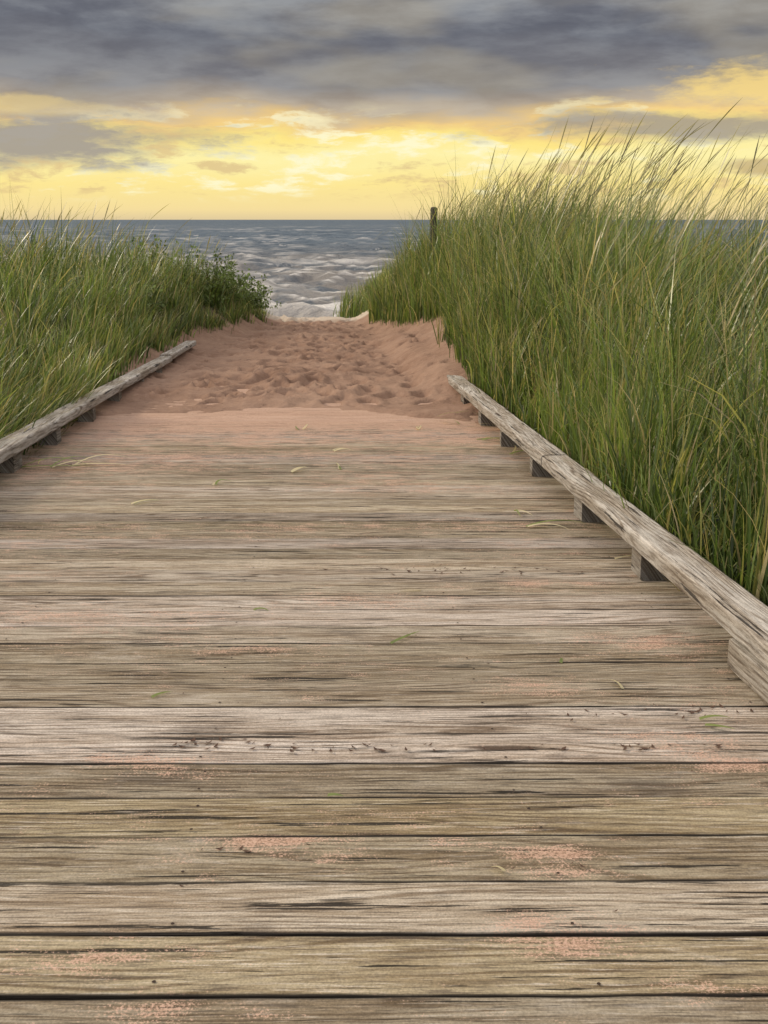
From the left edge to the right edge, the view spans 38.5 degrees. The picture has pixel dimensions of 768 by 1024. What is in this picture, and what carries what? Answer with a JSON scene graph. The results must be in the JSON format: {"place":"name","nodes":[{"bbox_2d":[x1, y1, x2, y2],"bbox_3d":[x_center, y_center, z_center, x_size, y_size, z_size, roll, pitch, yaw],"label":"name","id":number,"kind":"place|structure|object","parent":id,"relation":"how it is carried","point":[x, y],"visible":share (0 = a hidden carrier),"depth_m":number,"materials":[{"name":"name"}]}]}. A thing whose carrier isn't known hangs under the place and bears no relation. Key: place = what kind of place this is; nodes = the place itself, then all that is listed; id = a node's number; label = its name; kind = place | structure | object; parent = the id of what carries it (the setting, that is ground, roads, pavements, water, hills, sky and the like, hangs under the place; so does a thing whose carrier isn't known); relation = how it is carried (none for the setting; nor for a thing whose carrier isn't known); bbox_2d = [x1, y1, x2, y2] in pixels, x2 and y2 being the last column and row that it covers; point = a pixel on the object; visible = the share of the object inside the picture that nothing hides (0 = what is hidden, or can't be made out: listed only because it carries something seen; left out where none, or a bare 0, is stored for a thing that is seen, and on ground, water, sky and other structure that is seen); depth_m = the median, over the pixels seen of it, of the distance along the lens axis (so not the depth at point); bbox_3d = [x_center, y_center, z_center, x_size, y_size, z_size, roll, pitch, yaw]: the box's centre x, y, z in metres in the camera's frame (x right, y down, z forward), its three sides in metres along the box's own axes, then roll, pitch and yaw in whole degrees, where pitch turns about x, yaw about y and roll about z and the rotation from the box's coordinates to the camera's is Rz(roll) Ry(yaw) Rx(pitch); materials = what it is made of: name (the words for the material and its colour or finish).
{"place":"outdoors","nodes":[
{"label":"outdoors","id":0,"kind":"place"},
{"bbox_2d":[0,185,272,471],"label":"marram grass","id":1,"kind":"structure","parent":0,"point":[105,333],"depth_m":10.76,"materials":[{"name":"green plant"}]},
{"bbox_2d":[32,235,696,320],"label":"dune grass","id":2,"kind":"structure","parent":0,"point":[353,308],"depth_m":22.52,"materials":[{"name":"green plant"}]},
{"bbox_2d":[0,299,762,581],"bbox_3d":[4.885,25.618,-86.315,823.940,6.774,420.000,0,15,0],"label":"sand ground","id":3,"kind":"structure","parent":0,"point":[283,361],"depth_m":10.17,"materials":[{"name":"brown sand"}]},
{"bbox_2d":[111,270,165,313],"bbox_3d":[-3.136,-2.630,13.254,0.945,0.612,0.961,-4,15,-15],"label":"beach shrub","id":4,"kind":"object","parent":3,"relation":"on","point":[152,303],"visible":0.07,"depth_m":13.14,"materials":[{"name":"green plant"}]},
{"bbox_2d":[93,234,218,293],"bbox_3d":[-3.537,-3.676,16.384,2.025,0.931,1.654,0,15,0],"label":"beach shrub","id":5,"kind":"object","parent":3,"relation":"on","point":[161,264],"visible":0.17,"depth_m":16.33,"materials":[{"name":"green plant"}]},
{"bbox_2d":[175,244,270,305],"bbox_3d":[-2.774,-3.821,17.766,1.892,0.994,1.699,-6,16,-22],"label":"beach shrub","id":6,"kind":"object","parent":3,"relation":"on","point":[225,273],"visible":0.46,"depth_m":17.59,"materials":[{"name":"green plant"}]},
{"bbox_2d":[225,271,281,310],"bbox_3d":[-2.417,-3.886,19.244,1.265,0.754,1.126,13,19,39],"label":"beach shrub","id":7,"kind":"object","parent":3,"relation":"on","point":[259,302],"visible":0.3,"depth_m":19.11,"materials":[{"name":"green plant"}]},
{"bbox_2d":[0,385,767,1023],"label":"boardwalk","id":8,"kind":"structure","parent":3,"relation":"on","point":[390,893],"depth_m":2.29,"materials":[{"name":"brown wood"}]},
{"bbox_2d":[0,340,195,472],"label":"wooden edge rail","id":9,"kind":"object","parent":8,"relation":"on","point":[12,448],"visible":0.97,"depth_m":6.61,"materials":[{"name":"grey wood"}]},
{"bbox_2d":[21,403,734,870],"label":"loose grass","id":10,"kind":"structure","parent":8,"relation":"on","point":[339,467],"depth_m":4.69,"materials":[{"name":"green plant"}]},
{"bbox_2d":[43,437,752,1012],"bbox_3d":[-0.371,0.058,4.233,2.590,0.259,5.908,-1,15,-3],"label":"dry leaf debris","id":11,"kind":"object","parent":8,"relation":"on","point":[431,743],"visible":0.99,"depth_m":2.29,"materials":[{"name":"brown plant"}]},
{"bbox_2d":[447,375,767,704],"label":"wooden edge rail","id":12,"kind":"object","parent":8,"relation":"attached to","point":[736,611],"visible":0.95,"depth_m":3.48,"materials":[{"name":"grey wood"}]},
{"bbox_2d":[430,207,436,255],"bbox_3d":[0.750,-3.886,16.764,0.100,1.470,0.100,0,15,0],"label":"wooden post","id":13,"kind":"object","parent":3,"relation":"on","point":[432,211],"visible":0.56,"depth_m":16.59,"materials":[{"name":"brown wood"}]},
{"bbox_2d":[0,220,767,317],"bbox_3d":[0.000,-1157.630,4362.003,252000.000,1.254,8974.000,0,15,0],"label":"sea water","id":14,"kind":"structure","parent":0,"point":[310,268],"depth_m":128.85,"materials":[{"name":"grey liquid"}]},
{"bbox_2d":[0,0,767,219],"label":"sky","id":15,"kind":"structure","parent":0,"point":[195,109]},
{"bbox_2d":[355,98,767,606],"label":"marram grass","id":16,"kind":"structure","parent":0,"point":[610,370],"depth_m":6.70,"materials":[{"name":"green plant"}]}
]}

